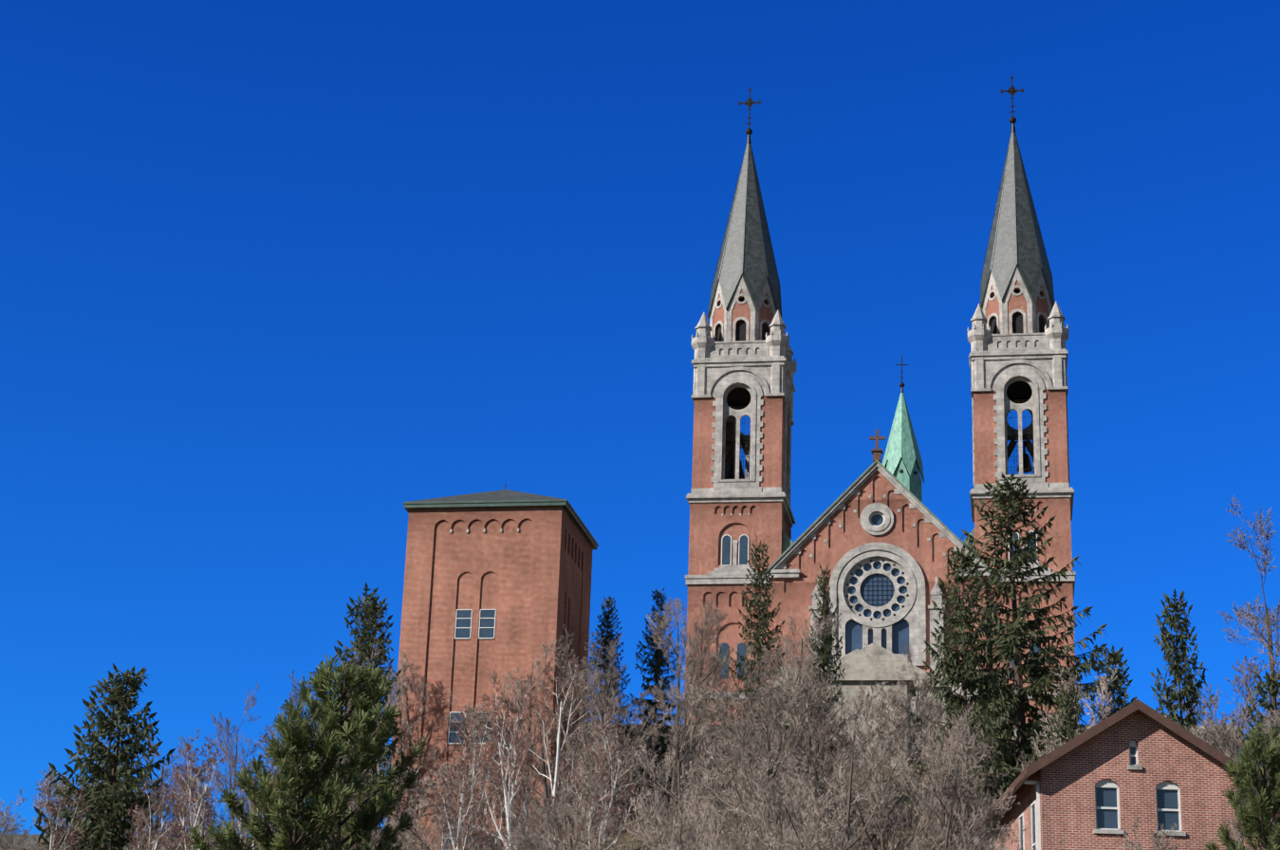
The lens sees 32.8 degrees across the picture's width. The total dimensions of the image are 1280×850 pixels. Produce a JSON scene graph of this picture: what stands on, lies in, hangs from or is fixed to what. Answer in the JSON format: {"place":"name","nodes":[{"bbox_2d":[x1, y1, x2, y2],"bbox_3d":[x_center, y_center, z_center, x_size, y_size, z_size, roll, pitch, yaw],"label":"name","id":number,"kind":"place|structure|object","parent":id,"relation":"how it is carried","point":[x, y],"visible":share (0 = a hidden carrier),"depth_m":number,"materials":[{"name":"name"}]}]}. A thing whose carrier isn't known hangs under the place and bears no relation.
{"place":"outdoors","nodes":[
{"label":"outdoors","id":0,"kind":"place"},
{"bbox_2d":[387,483,598,849],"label":"brick tower","id":1,"kind":"structure","parent":0,"point":[498,583],"depth_m":136.44,"materials":[{"name":"red brick"}]},
{"bbox_2d":[0,0,1279,836],"label":"sky","id":2,"kind":"structure","parent":0,"point":[278,278],"materials":[{"name":"blue"}]},
{"bbox_2d":[558,755,1031,849],"bbox_3d":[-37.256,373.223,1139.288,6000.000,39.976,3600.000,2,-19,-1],"label":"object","id":3,"kind":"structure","parent":0,"point":[628,839],"depth_m":134.07,"materials":[{"name":"plant"}]},
{"bbox_2d":[0,788,26,849],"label":"bare tree","id":4,"kind":"object","parent":3,"relation":"on","point":[9,828],"visible":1,"depth_m":56.23,"materials":[{"name":"brown plant"}]},
{"bbox_2d":[0,801,32,849],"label":"bare tree","id":5,"kind":"object","parent":3,"relation":"on","point":[10,843],"visible":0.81,"depth_m":69.08,"materials":[{"name":"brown plant"}]},
{"bbox_2d":[9,742,108,849],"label":"bare tree","id":6,"kind":"object","parent":3,"relation":"on","point":[20,848],"visible":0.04,"depth_m":133.30,"materials":[{"name":"brown plant"}]},
{"bbox_2d":[35,779,91,849],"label":"birch tree","id":7,"kind":"object","parent":3,"relation":"on","point":[72,834],"visible":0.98,"depth_m":51.81,"materials":[{"name":"brown plant"}]},
{"bbox_2d":[24,765,109,849],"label":"bare tree","id":8,"kind":"object","parent":3,"relation":"on","point":[34,839],"visible":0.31,"depth_m":105.70,"materials":[{"name":"brown plant"}]},
{"bbox_2d":[8,768,130,849],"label":"bare tree","id":9,"kind":"object","parent":3,"relation":"on","point":[40,796],"visible":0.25,"depth_m":113.02,"materials":[{"name":"brown plant"}]},
{"bbox_2d":[22,663,175,849],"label":"spruce tree","id":10,"kind":"object","parent":3,"relation":"on","point":[113,801],"visible":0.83,"depth_m":88.27,"materials":[{"name":"green plant"}]},
{"bbox_2d":[34,676,165,849],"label":"spruce tree","id":11,"kind":"object","parent":3,"relation":"on","point":[108,768],"visible":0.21,"depth_m":92.01,"materials":[{"name":"green plant"}]},
{"bbox_2d":[84,796,166,849],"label":"bare tree","id":12,"kind":"object","parent":3,"relation":"on","point":[152,835],"visible":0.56,"depth_m":68.01,"materials":[{"name":"brown plant"}]},
{"bbox_2d":[123,828,170,849],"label":"bare tree","id":13,"kind":"object","parent":3,"relation":"on","point":[126,847],"visible":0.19,"depth_m":78.83,"materials":[{"name":"brown plant"}]},
{"bbox_2d":[96,727,204,849],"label":"bare tree","id":14,"kind":"object","parent":3,"relation":"on","point":[180,750],"visible":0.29,"depth_m":130.07,"materials":[{"name":"brown plant"}]},
{"bbox_2d":[125,779,178,849],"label":"birch tree","id":15,"kind":"object","parent":3,"relation":"on","point":[157,839],"visible":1,"depth_m":55.52,"materials":[{"name":"brown plant"}]},
{"bbox_2d":[148,742,221,849],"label":"birch tree","id":16,"kind":"object","parent":3,"relation":"on","point":[182,828],"visible":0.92,"depth_m":59.45,"materials":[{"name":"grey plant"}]},
{"bbox_2d":[146,786,222,849],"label":"bare tree","id":17,"kind":"object","parent":3,"relation":"on","point":[168,818],"visible":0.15,"depth_m":99.52,"materials":[{"name":"brown plant"}]},
{"bbox_2d":[164,742,228,849],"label":"birch tree","id":18,"kind":"object","parent":3,"relation":"on","point":[196,805],"visible":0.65,"depth_m":62.32,"materials":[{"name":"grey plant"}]},
{"bbox_2d":[160,774,255,849],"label":"bare tree","id":19,"kind":"object","parent":3,"relation":"on","point":[192,785],"visible":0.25,"depth_m":90.63,"materials":[{"name":"brown plant"}]},
{"bbox_2d":[177,681,260,842],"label":"bare tree","id":20,"kind":"object","parent":3,"relation":"on","point":[231,760],"visible":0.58,"depth_m":136.22,"materials":[{"name":"brown plant"}]},
{"bbox_2d":[217,760,279,849],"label":"birch tree","id":21,"kind":"object","parent":3,"relation":"on","point":[250,806],"visible":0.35,"depth_m":58.02,"materials":[{"name":"brown plant"}]},
{"bbox_2d":[230,670,314,848],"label":"bare tree","id":22,"kind":"object","parent":3,"relation":"on","point":[294,687],"visible":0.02,"depth_m":123.44,"materials":[{"name":"brown plant"}]},
{"bbox_2d":[185,690,370,849],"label":"pine tree","id":23,"kind":"object","parent":3,"relation":"on","point":[289,821],"visible":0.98,"depth_m":55.04,"materials":[{"name":"green plant"}]},
{"bbox_2d":[199,638,421,849],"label":"bare tree","id":24,"kind":"object","parent":3,"relation":"on","point":[266,751],"visible":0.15,"depth_m":96.84,"materials":[{"name":"brown plant"}]},
{"bbox_2d":[222,654,429,849],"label":"pine tree","id":25,"kind":"object","parent":3,"relation":"on","point":[377,808],"visible":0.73,"depth_m":58.61,"materials":[{"name":"green plant"}]},
{"bbox_2d":[289,771,368,849],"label":"bare tree","id":26,"kind":"object","parent":3,"relation":"on","point":[352,810],"visible":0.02,"depth_m":63.72,"materials":[{"name":"brown plant"}]},
{"bbox_2d":[298,582,409,849],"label":"spruce tree","id":27,"kind":"object","parent":3,"relation":"on","point":[365,649],"visible":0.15,"depth_m":118.34,"materials":[{"name":"green plant"}]},
{"bbox_2d":[273,652,455,849],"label":"bare tree","id":28,"kind":"object","parent":3,"relation":"on","point":[402,691],"visible":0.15,"depth_m":98.19,"materials":[{"name":"brown plant"}]},
{"bbox_2d":[334,596,412,849],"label":"spruce tree","id":29,"kind":"object","parent":3,"relation":"on","point":[383,647],"visible":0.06,"depth_m":121.63,"materials":[{"name":"green plant"}]},
{"bbox_2d":[336,630,426,782],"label":"bare tree","id":30,"kind":"object","parent":3,"relation":"on","point":[398,679],"depth_m":132.61,"materials":[{"name":"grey plant"}]},
{"bbox_2d":[359,822,407,849],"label":"bare tree","id":31,"kind":"object","parent":3,"relation":"on","point":[400,835],"visible":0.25,"depth_m":74.24,"materials":[{"name":"grey plant"}]},
{"bbox_2d":[371,647,449,844],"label":"bare tree","id":32,"kind":"object","parent":3,"relation":"on","point":[420,703],"visible":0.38,"depth_m":134.00,"materials":[{"name":"grey plant"}]},
{"bbox_2d":[385,690,542,849],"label":"bare tree","id":33,"kind":"object","parent":3,"relation":"on","point":[444,770],"visible":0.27,"depth_m":107.44,"materials":[{"name":"grey plant"}]},
{"bbox_2d":[430,738,498,849],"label":"birch tree","id":34,"kind":"object","parent":3,"relation":"on","point":[458,846],"visible":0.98,"depth_m":65.47,"materials":[{"name":"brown plant"}]},
{"bbox_2d":[366,689,579,849],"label":"bare tree","id":35,"kind":"object","parent":3,"relation":"on","point":[416,818],"visible":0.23,"depth_m":94.40,"materials":[{"name":"grey plant"}]},
{"bbox_2d":[445,703,511,849],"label":"birch tree","id":36,"kind":"object","parent":3,"relation":"on","point":[477,751],"visible":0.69,"depth_m":75.02,"materials":[{"name":"brown plant"}]},
{"bbox_2d":[465,704,551,849],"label":"birch tree","id":37,"kind":"object","parent":3,"relation":"on","point":[508,809],"visible":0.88,"depth_m":70.89,"materials":[{"name":"white plant"}]},
{"bbox_2d":[455,670,563,849],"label":"birch tree","id":38,"kind":"object","parent":3,"relation":"on","point":[516,710],"visible":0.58,"depth_m":80.65,"materials":[{"name":"brown plant"}]},
{"bbox_2d":[459,638,568,807],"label":"bare tree","id":39,"kind":"object","parent":3,"relation":"on","point":[529,720],"visible":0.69,"depth_m":131.37,"materials":[{"name":"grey plant"}]},
{"bbox_2d":[389,625,639,849],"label":"bare tree","id":40,"kind":"object","parent":3,"relation":"on","point":[543,770],"visible":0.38,"depth_m":91.21,"materials":[{"name":"grey plant"}]},
{"bbox_2d":[465,803,573,849],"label":"bare tree","id":41,"kind":"object","parent":3,"relation":"on","point":[549,823],"visible":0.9,"depth_m":63.32,"materials":[{"name":"grey plant"}]},
{"bbox_2d":[460,711,630,849],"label":"bare tree","id":42,"kind":"object","parent":3,"relation":"on","point":[537,801],"visible":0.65,"depth_m":74.87,"materials":[{"name":"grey plant"}]},
{"bbox_2d":[500,653,594,849],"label":"birch tree","id":43,"kind":"object","parent":3,"relation":"on","point":[573,687],"visible":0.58,"depth_m":83.76,"materials":[{"name":"white plant"}]},
{"bbox_2d":[533,768,612,849],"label":"bare tree","id":44,"kind":"object","parent":3,"relation":"on","point":[567,803],"visible":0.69,"depth_m":70.31,"materials":[{"name":"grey plant"}]},
{"bbox_2d":[513,750,633,849],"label":"bare tree","id":45,"kind":"object","parent":3,"relation":"on","point":[529,845],"visible":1,"depth_m":46.03,"materials":[{"name":"grey plant"}]},
{"bbox_2d":[546,696,638,849],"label":"bare tree","id":46,"kind":"object","parent":3,"relation":"on","point":[609,721],"visible":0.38,"depth_m":78.22,"materials":[{"name":"brown plant"}]},
{"bbox_2d":[539,630,652,827],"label":"bare tree","id":47,"kind":"object","parent":3,"relation":"on","point":[611,675],"visible":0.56,"depth_m":119.47,"materials":[{"name":"grey plant"}]},
{"bbox_2d":[559,722,645,849],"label":"birch tree","id":48,"kind":"object","parent":3,"relation":"on","point":[612,796],"visible":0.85,"depth_m":69.50,"materials":[{"name":"white plant"}]},
{"bbox_2d":[585,595,637,786],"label":"spruce tree","id":49,"kind":"object","parent":3,"relation":"on","point":[606,624],"visible":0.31,"depth_m":148.20,"materials":[{"name":"green plant"}]},
{"bbox_2d":[548,661,698,849],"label":"bare tree","id":50,"kind":"object","parent":3,"relation":"on","point":[592,694],"visible":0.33,"depth_m":104.06,"materials":[{"name":"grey plant"}]},
{"bbox_2d":[624,588,686,795],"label":"spruce tree","id":51,"kind":"object","parent":3,"relation":"on","point":[658,659],"visible":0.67,"depth_m":143.43,"materials":[{"name":"green plant"}]},
{"bbox_2d":[622,785,723,849],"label":"bare tree","id":52,"kind":"object","parent":3,"relation":"on","point":[652,810],"visible":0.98,"depth_m":48.94,"materials":[{"name":"grey plant"}]},
{"bbox_2d":[567,658,782,849],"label":"bare tree","id":53,"kind":"object","parent":3,"relation":"on","point":[647,765],"visible":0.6,"depth_m":58.56,"materials":[{"name":"grey plant"}]},
{"bbox_2d":[602,649,782,849],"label":"bare tree","id":54,"kind":"object","parent":3,"relation":"on","point":[737,708],"visible":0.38,"depth_m":102.99,"materials":[{"name":"grey plant"}]},
{"bbox_2d":[646,597,740,849],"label":"bare tree","id":55,"kind":"object","parent":3,"relation":"on","point":[663,624],"visible":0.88,"depth_m":125.53,"materials":[{"name":"brown plant"}]},
{"bbox_2d":[670,596,741,801],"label":"bare tree","id":56,"kind":"object","parent":3,"relation":"on","point":[711,633],"visible":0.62,"depth_m":138.38,"materials":[{"name":"brown plant"}]},
{"bbox_2d":[661,686,793,849],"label":"bare tree","id":57,"kind":"object","parent":3,"relation":"on","point":[704,714],"visible":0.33,"depth_m":92.89,"materials":[{"name":"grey plant"}]},
{"bbox_2d":[683,88,797,724],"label":"church tower","id":58,"kind":"structure","parent":3,"relation":"on","point":[743,363],"depth_m":171.09,"materials":[{"name":"red brick"}]},
{"bbox_2d":[724,430,750,479],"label":"bell","id":59,"kind":"object","parent":58,"relation":"in","point":[746,447],"visible":0.4,"depth_m":172.96,"materials":[{"name":"black metal"}]},
{"bbox_2d":[641,672,851,849],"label":"bare tree","id":60,"kind":"object","parent":3,"relation":"on","point":[769,718],"visible":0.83,"depth_m":55.55,"materials":[{"name":"grey plant"}]},
{"bbox_2d":[667,735,826,849],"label":"bare tree","id":61,"kind":"object","parent":3,"relation":"on","point":[724,761],"visible":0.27,"depth_m":73.62,"materials":[{"name":"grey plant"}]},
{"bbox_2d":[717,540,795,842],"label":"spruce tree","id":62,"kind":"object","parent":3,"relation":"on","point":[757,631],"visible":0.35,"depth_m":130.48,"materials":[{"name":"green plant"}]},
{"bbox_2d":[721,716,815,849],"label":"bare tree","id":63,"kind":"object","parent":3,"relation":"on","point":[760,748],"visible":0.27,"depth_m":65.35,"materials":[{"name":"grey plant"}]},
{"bbox_2d":[703,749,842,849],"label":"bare tree","id":64,"kind":"object","parent":3,"relation":"on","point":[829,829],"visible":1,"depth_m":48.14,"materials":[{"name":"grey plant"}]},
{"bbox_2d":[716,612,850,791],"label":"bare tree","id":65,"kind":"object","parent":3,"relation":"on","point":[813,657],"visible":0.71,"depth_m":125.46,"materials":[{"name":"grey plant"}]},
{"bbox_2d":[772,613,816,756],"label":"bare tree","id":66,"kind":"object","parent":3,"relation":"on","point":[792,644],"visible":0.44,"depth_m":134.12,"materials":[{"name":"brown plant"}]},
{"bbox_2d":[803,564,853,847],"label":"spruce tree","id":67,"kind":"object","parent":3,"relation":"on","point":[824,650],"visible":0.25,"depth_m":127.40,"materials":[{"name":"green plant"}]},
{"bbox_2d":[725,666,946,849],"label":"bare tree","id":68,"kind":"object","parent":3,"relation":"on","point":[819,733],"visible":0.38,"depth_m":89.92,"materials":[{"name":"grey plant"}]},
{"bbox_2d":[745,660,940,849],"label":"bare tree","id":69,"kind":"object","parent":3,"relation":"on","point":[899,784],"visible":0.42,"depth_m":90.34,"materials":[{"name":"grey plant"}]},
{"bbox_2d":[762,685,925,849],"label":"bare tree","id":70,"kind":"object","parent":3,"relation":"on","point":[844,844],"visible":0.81,"depth_m":50.61,"materials":[{"name":"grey plant"}]},
{"bbox_2d":[809,729,889,849],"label":"bare tree","id":71,"kind":"object","parent":3,"relation":"on","point":[847,778],"visible":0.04,"depth_m":97.39,"materials":[{"name":"grey plant"}]},
{"bbox_2d":[764,428,991,725],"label":"church facade","id":72,"kind":"structure","parent":3,"relation":"on","point":[878,537],"depth_m":164.76,"materials":[{"name":"brick"}]},
{"bbox_2d":[782,527,974,553],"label":"church wall","id":73,"kind":"structure","parent":3,"relation":"on","point":[787,542],"depth_m":167.40,"materials":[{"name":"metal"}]},
{"bbox_2d":[882,355,924,502],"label":"spire","id":74,"kind":"structure","parent":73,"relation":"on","point":[901,462],"depth_m":206.76,"materials":[{"name":"green metal"}]},
{"bbox_2d":[811,727,960,849],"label":"bare tree","id":75,"kind":"object","parent":3,"relation":"on","point":[881,830],"visible":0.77,"depth_m":74.74,"materials":[{"name":"grey plant"}]},
{"bbox_2d":[584,649,1238,781],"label":"basilica terrace walls","id":76,"kind":"structure","parent":3,"relation":"on","point":[860,666],"depth_m":141.22,"materials":[{"name":"beige stone"}]},
{"bbox_2d":[882,642,959,849],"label":"bare tree","id":77,"kind":"object","parent":3,"relation":"on","point":[909,658],"visible":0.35,"depth_m":124.87,"materials":[{"name":"grey plant"}]},
{"bbox_2d":[861,674,1008,849],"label":"bare tree","id":78,"kind":"object","parent":3,"relation":"on","point":[928,707],"visible":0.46,"depth_m":103.33,"materials":[{"name":"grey plant"}]},
{"bbox_2d":[886,702,994,849],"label":"bare tree","id":79,"kind":"object","parent":3,"relation":"on","point":[957,750],"visible":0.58,"depth_m":95.58,"materials":[{"name":"grey plant"}]},
{"bbox_2d":[907,716,994,849],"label":"bare tree","id":80,"kind":"object","parent":3,"relation":"on","point":[949,789],"visible":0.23,"depth_m":97.45,"materials":[{"name":"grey plant"}]},
{"bbox_2d":[922,829,982,849],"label":"bare shrub","id":81,"kind":"object","parent":3,"relation":"on","point":[963,844],"visible":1,"depth_m":42.87,"materials":[{"name":"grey plant"}]},
{"bbox_2d":[881,717,1028,849],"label":"bare tree","id":82,"kind":"object","parent":3,"relation":"on","point":[973,822],"visible":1,"depth_m":58.19,"materials":[{"name":"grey plant"}]},
{"bbox_2d":[891,543,1023,849],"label":"spruce tree","id":83,"kind":"object","parent":3,"relation":"on","point":[952,662],"visible":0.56,"depth_m":111.97,"materials":[{"name":"green plant"}]},
{"bbox_2d":[951,741,1042,849],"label":"bare tree","id":84,"kind":"object","parent":3,"relation":"on","point":[984,805],"visible":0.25,"depth_m":92.94,"materials":[{"name":"grey plant"}]},
{"bbox_2d":[887,472,1127,849],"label":"spruce tree","id":85,"kind":"object","parent":3,"relation":"on","point":[1009,644],"visible":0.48,"depth_m":122.35,"materials":[{"name":"green plant"}]},
{"bbox_2d":[966,75,1077,725],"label":"church tower","id":86,"kind":"structure","parent":3,"relation":"on","point":[1017,334],"depth_m":168.25,"materials":[{"name":"red brick"}]},
{"bbox_2d":[1007,434,1034,472],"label":"bell","id":87,"kind":"object","parent":86,"relation":"in","point":[1028,444],"visible":0.33,"depth_m":170.13,"materials":[{"name":"black metal"}]},
{"bbox_2d":[1049,681,1084,749],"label":"spruce tree","id":88,"kind":"object","parent":3,"relation":"on","point":[1071,728],"visible":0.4,"depth_m":82.91,"materials":[{"name":"green plant"}]},
{"bbox_2d":[1017,663,1120,770],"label":"bare tree","id":89,"kind":"object","parent":3,"relation":"on","point":[1103,686],"visible":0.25,"depth_m":94.98,"materials":[{"name":"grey plant"}]},
{"bbox_2d":[1082,645,1137,730],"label":"spruce tree","id":90,"kind":"object","parent":3,"relation":"on","point":[1120,693],"visible":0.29,"depth_m":117.26,"materials":[{"name":"green plant"}]},
{"bbox_2d":[976,699,1279,849],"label":"brick house","id":91,"kind":"structure","parent":3,"relation":"on","point":[1098,786],"depth_m":70.04,"materials":[{"name":"red brick"}]},
{"bbox_2d":[1117,813,1179,849],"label":"bare shrub","id":92,"kind":"object","parent":3,"relation":"on","point":[1156,838],"visible":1,"depth_m":57.49,"materials":[{"name":"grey plant"}]},
{"bbox_2d":[1150,589,1233,758],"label":"spruce tree","id":93,"kind":"object","parent":3,"relation":"on","point":[1176,662],"visible":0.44,"depth_m":101.90,"materials":[{"name":"green plant"}]},
{"bbox_2d":[1167,495,1279,764],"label":"bare tree","id":94,"kind":"object","parent":3,"relation":"on","point":[1269,647],"visible":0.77,"depth_m":110.53,"materials":[{"name":"brown plant"}]},
{"bbox_2d":[1189,704,1261,765],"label":"bare tree","id":95,"kind":"object","parent":3,"relation":"on","point":[1238,742],"visible":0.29,"depth_m":93.29,"materials":[{"name":"grey plant"}]},
{"bbox_2d":[1198,685,1258,763],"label":"bare tree","id":96,"kind":"object","parent":3,"relation":"on","point":[1213,724],"visible":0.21,"depth_m":97.55,"materials":[{"name":"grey plant"}]},
{"bbox_2d":[1189,810,1279,849],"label":"bare shrub","id":97,"kind":"object","parent":3,"relation":"on","point":[1233,822],"visible":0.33,"depth_m":64.06,"materials":[{"name":"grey plant"}]},
{"bbox_2d":[1203,721,1279,849],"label":"pine tree","id":98,"kind":"object","parent":3,"relation":"on","point":[1261,805],"visible":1,"depth_m":47.94,"materials":[{"name":"green plant"}]},
{"bbox_2d":[1238,669,1279,768],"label":"spruce tree","id":99,"kind":"object","parent":3,"relation":"on","point":[1261,688],"visible":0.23,"depth_m":92.11,"materials":[{"name":"green plant"}]},
{"bbox_2d":[1257,707,1279,766],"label":"bare tree","id":100,"kind":"object","parent":3,"relation":"on","point":[1276,715],"visible":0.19,"depth_m":86.82,"materials":[{"name":"grey plant"}]},
{"bbox_2d":[942,692,979,736],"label":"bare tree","id":101,"kind":"object","parent":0,"point":[945,716],"visible":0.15,"depth_m":134.38,"materials":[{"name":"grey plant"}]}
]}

